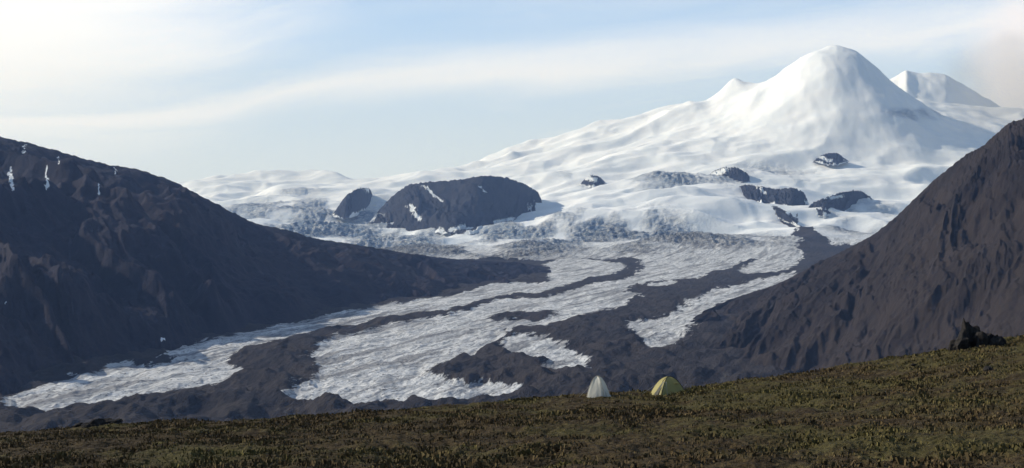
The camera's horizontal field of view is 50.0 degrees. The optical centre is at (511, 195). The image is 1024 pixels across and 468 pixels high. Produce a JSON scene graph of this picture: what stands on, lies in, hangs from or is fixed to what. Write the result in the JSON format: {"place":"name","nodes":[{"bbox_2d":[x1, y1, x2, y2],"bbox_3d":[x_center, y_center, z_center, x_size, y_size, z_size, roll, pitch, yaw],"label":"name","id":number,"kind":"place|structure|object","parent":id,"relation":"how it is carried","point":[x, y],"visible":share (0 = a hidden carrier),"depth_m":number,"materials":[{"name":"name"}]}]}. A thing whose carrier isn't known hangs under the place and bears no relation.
{"place":"outdoors","nodes":[
{"label":"outdoors","id":0,"kind":"place"},
{"bbox_2d":[0,136,550,395],"bbox_3d":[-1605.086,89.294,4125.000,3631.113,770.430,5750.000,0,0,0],"label":"dark mountain ridge","id":1,"kind":"structure","parent":0,"point":[98,259],"depth_m":3390.82,"materials":[{"name":"grey stone"}]},
{"bbox_2d":[0,45,1023,431],"bbox_3d":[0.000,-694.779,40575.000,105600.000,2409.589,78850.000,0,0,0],"label":"glacier valley and snow volcano","id":2,"kind":"structure","parent":0,"point":[654,245],"depth_m":7144.41},
{"bbox_2d":[333,187,372,218],"bbox_3d":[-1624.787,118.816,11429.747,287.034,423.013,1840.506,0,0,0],"label":"rocky nunatak","id":3,"kind":"structure","parent":2,"relation":"on","point":[354,203],"depth_m":10737.96,"materials":[{"name":"grey stone"}]},
{"bbox_2d":[368,175,541,234],"bbox_3d":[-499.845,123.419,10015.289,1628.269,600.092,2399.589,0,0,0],"label":"rocky nunatak","id":4,"kind":"structure","parent":2,"relation":"on","point":[455,207],"depth_m":9435.35,"materials":[{"name":"grey stone"}]},
{"bbox_2d":[580,174,606,187],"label":"rocky nunatak","id":5,"kind":"structure","parent":2,"relation":"on","point":[592,181],"depth_m":11214.92,"materials":[{"name":"grey stone"}]},
{"bbox_2d":[711,167,750,182],"bbox_3d":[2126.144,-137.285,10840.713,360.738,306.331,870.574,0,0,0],"label":"rocky nunatak","id":6,"kind":"structure","parent":2,"relation":"on","point":[736,174],"depth_m":10574.45,"materials":[{"name":"grey stone"}]},
{"bbox_2d":[739,184,808,205],"bbox_3d":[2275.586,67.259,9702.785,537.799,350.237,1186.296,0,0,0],"label":"rocky nunatak","id":7,"kind":"structure","parent":2,"relation":"on","point":[791,196],"depth_m":9421.88,"materials":[{"name":"grey stone"}]},
{"bbox_2d":[775,210,799,226],"bbox_3d":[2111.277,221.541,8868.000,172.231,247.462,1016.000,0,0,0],"label":"rocky nunatak","id":8,"kind":"structure","parent":2,"relation":"on","point":[785,218],"depth_m":8645.49,"materials":[{"name":"grey stone"}]},
{"bbox_2d":[813,153,848,165],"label":"rocky nunatak","id":9,"kind":"structure","parent":2,"relation":"on","point":[832,159],"depth_m":11268.81,"materials":[{"name":"grey stone"}]},
{"bbox_2d":[809,190,872,217],"bbox_3d":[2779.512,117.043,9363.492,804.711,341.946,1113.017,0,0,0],"label":"rocky nunatak","id":10,"kind":"structure","parent":2,"relation":"on","point":[844,201],"depth_m":9036.25,"materials":[{"name":"grey stone"}]},
{"bbox_2d":[0,337,1023,467],"bbox_3d":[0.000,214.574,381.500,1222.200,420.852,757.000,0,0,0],"label":"tundra hillside","id":11,"kind":"structure","parent":0,"point":[750,436],"depth_m":49.52,"materials":[{"name":"green plant"}]},
{"bbox_2d":[73,418,122,427],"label":"rock outcrop","id":12,"kind":"object","parent":11,"relation":"on","point":[96,422],"visible":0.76,"depth_m":79.99,"materials":[{"name":"grey stone"}]},
{"bbox_2d":[0,335,1023,467],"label":"tundra shrubs","id":13,"kind":"object","parent":11,"relation":"on","point":[430,459],"visible":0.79,"depth_m":52.16,"materials":[{"name":"green plant"}]},
{"bbox_2d":[579,376,610,397],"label":"cream dome tent","id":14,"kind":"object","parent":11,"relation":"on","point":[598,387],"visible":1,"depth_m":76.53,"materials":[{"name":"fabric"}]},
{"bbox_2d":[648,376,686,395],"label":"yellow dome tent","id":15,"kind":"object","parent":11,"relation":"on","point":[665,385],"visible":0.92,"depth_m":77.48,"materials":[{"name":"green fabric"}]},
{"bbox_2d":[616,362,993,393],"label":"scattered boulders","id":16,"kind":"object","parent":11,"relation":"on","point":[986,368],"visible":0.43,"depth_m":65.99,"materials":[{"name":"grey stone"}]},
{"bbox_2d":[948,318,1006,350],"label":"rock outcrop","id":17,"kind":"object","parent":11,"relation":"on","point":[970,336],"visible":0.59,"depth_m":78.86,"materials":[{"name":"grey stone"}]},
{"bbox_2d":[0,0,1023,182],"label":"sky","id":18,"kind":"structure","parent":0,"point":[176,91],"materials":[{"name":"blue"}]},
{"bbox_2d":[690,118,1023,372],"bbox_3d":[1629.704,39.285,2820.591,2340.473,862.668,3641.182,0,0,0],"label":"brown scree mountain","id":19,"kind":"structure","parent":0,"point":[934,263],"depth_m":2398.82,"materials":[{"name":"brown stone"}]}
]}

